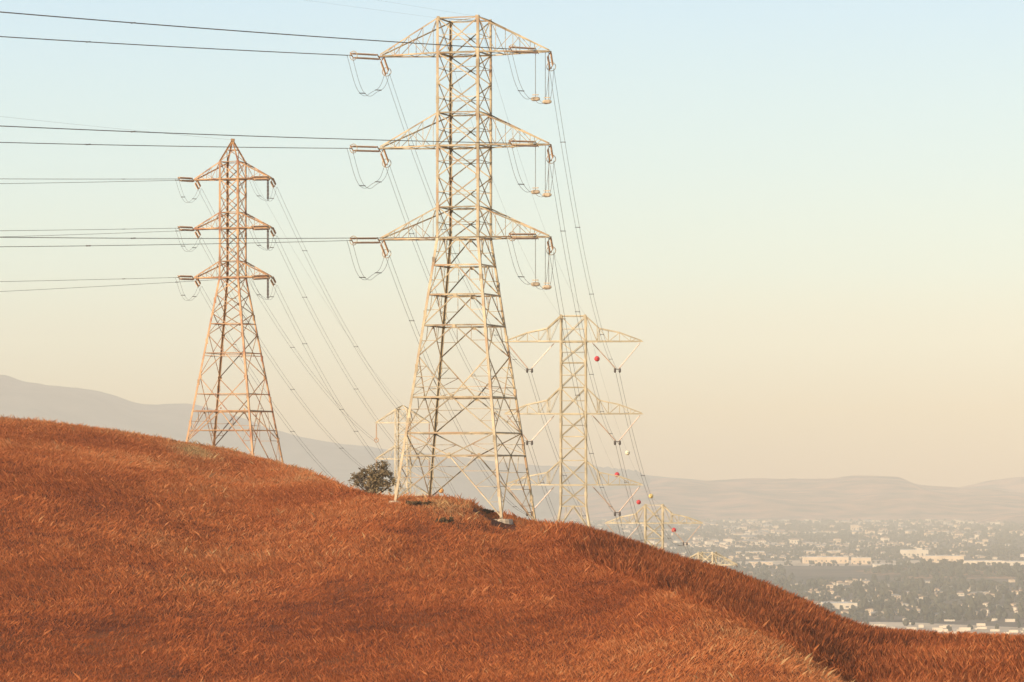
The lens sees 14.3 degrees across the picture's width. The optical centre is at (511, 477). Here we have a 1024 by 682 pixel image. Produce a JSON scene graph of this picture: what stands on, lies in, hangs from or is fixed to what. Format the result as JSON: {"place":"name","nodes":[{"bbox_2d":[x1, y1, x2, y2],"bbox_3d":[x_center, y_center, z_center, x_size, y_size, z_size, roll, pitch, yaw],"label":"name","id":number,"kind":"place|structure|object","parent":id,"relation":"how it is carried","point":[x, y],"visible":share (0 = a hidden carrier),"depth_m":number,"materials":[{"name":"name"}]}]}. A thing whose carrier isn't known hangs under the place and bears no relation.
{"place":"outdoors","nodes":[
{"label":"outdoors","id":0,"kind":"place"},
{"bbox_2d":[0,375,795,518],"bbox_3d":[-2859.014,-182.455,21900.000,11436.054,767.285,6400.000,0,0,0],"label":"mountains","id":1,"kind":"structure","parent":0,"point":[20,399],"depth_m":21219.00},
{"bbox_2d":[0,414,1023,681],"bbox_3d":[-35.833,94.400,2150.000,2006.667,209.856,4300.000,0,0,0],"label":"hillside","id":2,"kind":"structure","parent":0,"point":[493,522],"depth_m":372.85,"materials":[{"name":"brown plant"}]},
{"bbox_2d":[175,139,283,463],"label":"lattice pylon","id":3,"kind":"object","parent":2,"relation":"on","point":[264,226],"visible":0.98,"depth_m":599.44,"materials":[{"name":"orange metal"}]},
{"bbox_2d":[3,228,169,230],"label":"twin conductor","id":4,"kind":"object","parent":3,"relation":"attached to","point":[83,229],"visible":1,"depth_m":587.63,"materials":[{"name":"metal"}]},
{"bbox_2d":[0,277,177,281],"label":"twin conductor","id":5,"kind":"object","parent":3,"relation":"attached to","point":[89,279],"visible":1,"depth_m":587.87,"materials":[{"name":"metal"}]},
{"bbox_2d":[0,116,228,139],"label":"shield wire","id":6,"kind":"object","parent":3,"relation":"attached to","point":[115,128],"visible":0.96,"depth_m":582.44,"materials":[{"name":"metal"}]},
{"bbox_2d":[7,228,242,236],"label":"twin conductor","id":7,"kind":"object","parent":3,"relation":"attached to","point":[112,233],"visible":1,"depth_m":571.56,"materials":[{"name":"metal"}]},
{"bbox_2d":[0,178,250,183],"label":"twin conductor","id":8,"kind":"object","parent":3,"relation":"attached to","point":[118,181],"visible":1,"depth_m":573.11,"materials":[{"name":"metal"}]},
{"bbox_2d":[0,277,250,291],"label":"twin conductor","id":9,"kind":"object","parent":3,"relation":"attached to","point":[119,285],"visible":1,"depth_m":572.81,"materials":[{"name":"metal"}]},
{"bbox_2d":[198,287,339,483],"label":"twin conductor","id":10,"kind":"object","parent":3,"relation":"attached to","point":[265,391],"visible":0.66,"depth_m":675.91,"materials":[{"name":"metal"}]},
{"bbox_2d":[199,240,365,468],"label":"twin conductor","id":11,"kind":"object","parent":3,"relation":"attached to","point":[281,371],"visible":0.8,"depth_m":695.47,"materials":[{"name":"metal"}]},
{"bbox_2d":[202,197,376,440],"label":"twin conductor","id":12,"kind":"object","parent":3,"relation":"attached to","point":[291,343],"visible":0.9,"depth_m":700.47,"materials":[{"name":"metal"}]},
{"bbox_2d":[277,285,405,495],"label":"twin conductor","id":13,"kind":"object","parent":3,"relation":"attached to","point":[335,395],"visible":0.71,"depth_m":669.66,"materials":[{"name":"metal"}]},
{"bbox_2d":[276,236,425,473],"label":"twin conductor","id":14,"kind":"object","parent":3,"relation":"attached to","point":[335,351],"visible":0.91,"depth_m":663.39,"materials":[{"name":"metal"}]},
{"bbox_2d":[276,192,428,440],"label":"twin conductor","id":15,"kind":"object","parent":3,"relation":"attached to","point":[335,307],"visible":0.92,"depth_m":661.41,"materials":[{"name":"metal"}]},
{"bbox_2d":[347,457,397,493],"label":"round bush","id":16,"kind":"object","parent":2,"relation":"on","point":[375,481],"visible":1,"depth_m":483.71,"materials":[{"name":"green plant"}]},
{"bbox_2d":[374,405,431,495],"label":"lattice pylon","id":17,"kind":"object","parent":2,"relation":"on","point":[406,448],"visible":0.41,"depth_m":814.25,"materials":[{"name":"metal"}]},
{"bbox_2d":[405,499,433,505],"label":"shrub","id":18,"kind":"object","parent":2,"relation":"on","point":[415,503],"visible":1,"depth_m":448.43,"materials":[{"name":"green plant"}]},
{"bbox_2d":[434,516,453,523],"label":"shrub","id":19,"kind":"object","parent":2,"relation":"on","point":[443,519],"visible":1,"depth_m":436.17,"materials":[{"name":"green plant"}]},
{"bbox_2d":[347,15,555,520],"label":"lattice pylon","id":20,"kind":"object","parent":2,"relation":"on","point":[478,208],"visible":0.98,"depth_m":458.89,"materials":[{"name":"metal"}]},
{"bbox_2d":[0,36,347,55],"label":"twin conductor","id":21,"kind":"object","parent":20,"relation":"attached to","point":[167,46],"visible":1,"depth_m":430.96,"materials":[{"name":"metal"}]},
{"bbox_2d":[0,142,350,148],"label":"twin conductor","id":22,"kind":"object","parent":20,"relation":"attached to","point":[156,145],"visible":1,"depth_m":428.99,"materials":[{"name":"metal"}]},
{"bbox_2d":[0,240,350,246],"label":"twin conductor","id":23,"kind":"object","parent":20,"relation":"attached to","point":[158,244],"visible":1,"depth_m":429.74,"materials":[{"name":"metal"}]},
{"bbox_2d":[2,126,498,142],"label":"twin conductor","id":24,"kind":"object","parent":20,"relation":"attached to","point":[241,135],"visible":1,"depth_m":413.33,"materials":[{"name":"metal"}]},
{"bbox_2d":[0,11,507,48],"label":"twin conductor","id":25,"kind":"object","parent":20,"relation":"attached to","point":[244,31],"visible":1,"depth_m":414.40,"materials":[{"name":"metal"}]},
{"bbox_2d":[0,236,508,238],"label":"twin conductor","id":26,"kind":"object","parent":20,"relation":"attached to","point":[238,238],"visible":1,"depth_m":412.55,"materials":[{"name":"metal"}]},
{"bbox_2d":[385,166,529,443],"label":"twin conductor","id":27,"kind":"object","parent":20,"relation":"attached to","point":[433,284],"visible":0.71,"depth_m":515.29,"materials":[{"name":"metal"}]},
{"bbox_2d":[386,255,529,514],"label":"twin conductor","id":28,"kind":"object","parent":20,"relation":"attached to","point":[440,385],"visible":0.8,"depth_m":530.65,"materials":[{"name":"metal"}]},
{"bbox_2d":[386,76,530,371],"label":"twin conductor","id":29,"kind":"object","parent":20,"relation":"attached to","point":[435,204],"visible":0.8,"depth_m":519.86,"materials":[{"name":"metal"}]},
{"bbox_2d":[442,34,551,303],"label":"shield wire","id":30,"kind":"object","parent":20,"relation":"attached to","point":[495,186],"visible":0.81,"depth_m":558.72,"materials":[{"name":"metal"}]},
{"bbox_2d":[481,28,577,302],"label":"shield wire","id":31,"kind":"object","parent":20,"relation":"attached to","point":[533,198],"visible":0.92,"depth_m":527.57,"materials":[{"name":"metal"}]},
{"bbox_2d":[550,256,614,510],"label":"twin conductor","id":32,"kind":"object","parent":20,"relation":"attached to","point":[577,384],"visible":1,"depth_m":533.79,"materials":[{"name":"metal"}]},
{"bbox_2d":[550,73,615,369],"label":"twin conductor","id":33,"kind":"object","parent":20,"relation":"attached to","point":[577,215],"visible":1,"depth_m":527.98,"materials":[{"name":"metal"}]},
{"bbox_2d":[550,165,617,443],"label":"twin conductor","id":34,"kind":"object","parent":20,"relation":"attached to","point":[577,301],"visible":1,"depth_m":530.80,"materials":[{"name":"metal"}]},
{"bbox_2d":[481,508,493,513],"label":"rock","id":35,"kind":"object","parent":2,"relation":"on","point":[486,511],"visible":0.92,"depth_m":456.01,"materials":[{"name":"grey stone"}]},
{"bbox_2d":[494,519,512,523],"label":"concrete pad","id":36,"kind":"object","parent":2,"relation":"on","point":[507,521],"visible":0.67,"depth_m":450.54,"materials":[{"name":"grey concrete"}]},
{"bbox_2d":[504,314,642,526],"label":"lattice pylon","id":37,"kind":"object","parent":2,"relation":"on","point":[560,388],"visible":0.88,"depth_m":711.56,"materials":[{"name":"metal"}]},
{"bbox_2d":[528,446,555,517],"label":"twin conductor","id":38,"kind":"object","parent":37,"relation":"hanging from","point":[543,481],"visible":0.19,"depth_m":741.96,"materials":[{"name":"metal"}]},
{"bbox_2d":[528,374,592,526],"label":"twin conductor","id":39,"kind":"object","parent":37,"relation":"attached to","point":[554,444],"visible":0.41,"depth_m":767.95,"materials":[{"name":"metal"}]},
{"bbox_2d":[616,445,644,540],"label":"twin conductor","id":40,"kind":"object","parent":37,"relation":"hanging from","point":[630,491],"visible":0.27,"depth_m":749.59,"materials":[{"name":"metal"}]},
{"bbox_2d":[616,373,684,545],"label":"twin conductor","id":41,"kind":"object","parent":37,"relation":"hanging from","point":[640,461],"visible":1,"depth_m":788.57,"materials":[{"name":"metal"}]},
{"bbox_2d":[605,504,703,548],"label":"lattice pylon","id":42,"kind":"object","parent":2,"relation":"on","point":[645,507],"visible":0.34,"depth_m":1002.44,"materials":[{"name":"metal"}]},
{"bbox_2d":[688,551,737,566],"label":"lattice pylon","id":43,"kind":"object","parent":2,"relation":"on","point":[698,555],"visible":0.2,"depth_m":1298.86,"materials":[{"name":"metal"}]},
{"bbox_2d":[0,0,1023,487],"label":"sky","id":44,"kind":"structure","parent":0,"point":[806,217],"materials":[{"name":"blue"}]},
{"bbox_2d":[536,519,1023,626],"bbox_3d":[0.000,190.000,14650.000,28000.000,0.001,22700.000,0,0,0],"label":"valley plain","id":45,"kind":"structure","parent":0,"point":[836,573],"depth_m":8282.15,"materials":[{"name":"green plant"}]},
{"bbox_2d":[736,551,764,553],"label":"warehouse","id":46,"kind":"structure","parent":45,"relation":"on","point":[746,552],"depth_m":10186.72,"materials":[{"name":"beige paint"}]},
{"bbox_2d":[550,517,1023,634],"bbox_3d":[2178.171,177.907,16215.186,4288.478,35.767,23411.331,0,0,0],"label":"valley trees","id":47,"kind":"object","parent":45,"relation":"on","point":[912,586],"visible":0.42,"depth_m":8160.15,"materials":[{"name":"green plant"}]},
{"bbox_2d":[566,518,1023,605],"bbox_3d":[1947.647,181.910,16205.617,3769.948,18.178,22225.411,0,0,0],"label":"distant houses","id":48,"kind":"structure","parent":45,"relation":"on","point":[746,535],"depth_m":13805.23,"materials":[{"name":"beige paint"}]},
{"bbox_2d":[730,541,897,544],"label":"dirt lot","id":49,"kind":"structure","parent":45,"relation":"on","point":[773,543],"depth_m":11794.49,"materials":[{"name":"beige soil"}]},
{"bbox_2d":[717,560,919,565],"bbox_3d":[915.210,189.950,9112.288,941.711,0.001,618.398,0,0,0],"label":"dirt lot","id":50,"kind":"structure","parent":45,"relation":"on","point":[793,562],"depth_m":9050.50,"materials":[{"name":"beige soil"}]},
{"bbox_2d":[749,561,772,564],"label":"warehouse","id":51,"kind":"structure","parent":50,"relation":"on","point":[763,562],"depth_m":8906.25,"materials":[{"name":"beige paint"}]},
{"bbox_2d":[802,556,848,563],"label":"warehouse","id":52,"kind":"structure","parent":50,"relation":"on","point":[830,559],"depth_m":9047.62,"materials":[{"name":"beige paint"}]},
{"bbox_2d":[851,557,870,563],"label":"warehouse","id":53,"kind":"structure","parent":50,"relation":"on","point":[861,560],"depth_m":8976.38,"materials":[{"name":"beige paint"}]},
{"bbox_2d":[923,555,963,562],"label":"warehouse","id":54,"kind":"structure","parent":50,"relation":"on","point":[935,558],"depth_m":9120.00,"materials":[{"name":"beige paint"}]},
{"bbox_2d":[963,560,1002,564],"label":"warehouse","id":55,"kind":"structure","parent":50,"relation":"on","point":[977,561],"depth_m":8906.25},
{"bbox_2d":[1003,560,1023,565],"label":"warehouse","id":56,"kind":"structure","parent":50,"relation":"on","point":[1021,562],"depth_m":8837.21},
{"bbox_2d":[806,550,840,552],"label":"warehouse","id":57,"kind":"structure","parent":45,"relation":"on","point":[813,551],"depth_m":10270.27,"materials":[{"name":"beige paint"}]},
{"bbox_2d":[821,601,856,608],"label":"warehouse","id":58,"kind":"structure","parent":45,"relation":"on","point":[845,605],"depth_m":5906.74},
{"bbox_2d":[851,525,858,530],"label":"warehouse","id":59,"kind":"structure","parent":45,"relation":"on","point":[855,527],"depth_m":14615.39,"materials":[{"name":"beige paint"}]},
{"bbox_2d":[900,548,927,556],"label":"warehouse","id":60,"kind":"structure","parent":45,"relation":"on","point":[919,552],"depth_m":9743.59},
{"bbox_2d":[857,622,1023,635],"bbox_3d":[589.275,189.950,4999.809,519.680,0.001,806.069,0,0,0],"label":"dirt lot","id":61,"kind":"structure","parent":45,"relation":"on","point":[900,625],"depth_m":5188.08,"materials":[{"name":"beige soil"}]},
{"bbox_2d":[959,627,970,630],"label":"yard shed","id":62,"kind":"structure","parent":61,"relation":"on","point":[968,628],"depth_m":5084.47,"materials":[{"name":"white"}]},
{"bbox_2d":[976,623,985,625],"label":"yard shed","id":63,"kind":"structure","parent":61,"relation":"on","point":[980,624],"depth_m":5249.09,"materials":[{"name":"white"}]},
{"bbox_2d":[1005,619,1014,621],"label":"yard shed","id":64,"kind":"structure","parent":45,"relation":"on","point":[1009,620],"depth_m":5388.05,"materials":[{"name":"white"}]},
{"bbox_2d":[543,476,1023,520],"bbox_3d":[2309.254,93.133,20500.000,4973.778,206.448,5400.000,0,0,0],"label":"hills","id":65,"kind":"structure","parent":0,"point":[862,498],"depth_m":18858.04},
{"bbox_2d":[851,566,1023,578],"bbox_3d":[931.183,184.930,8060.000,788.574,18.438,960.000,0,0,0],"label":"buildings","id":66,"kind":"structure","parent":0,"point":[892,574],"depth_m":7828.57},
{"bbox_2d":[959,477,1023,491],"bbox_3d":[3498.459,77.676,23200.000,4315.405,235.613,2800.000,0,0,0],"label":"hills","id":67,"kind":"structure","parent":0,"point":[1014,484],"depth_m":22936.08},
{"bbox_2d":[961,512,1023,525],"bbox_3d":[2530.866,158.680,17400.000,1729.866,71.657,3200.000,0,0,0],"label":"hills","id":68,"kind":"structure","parent":0,"point":[1017,517],"depth_m":17294.24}
]}

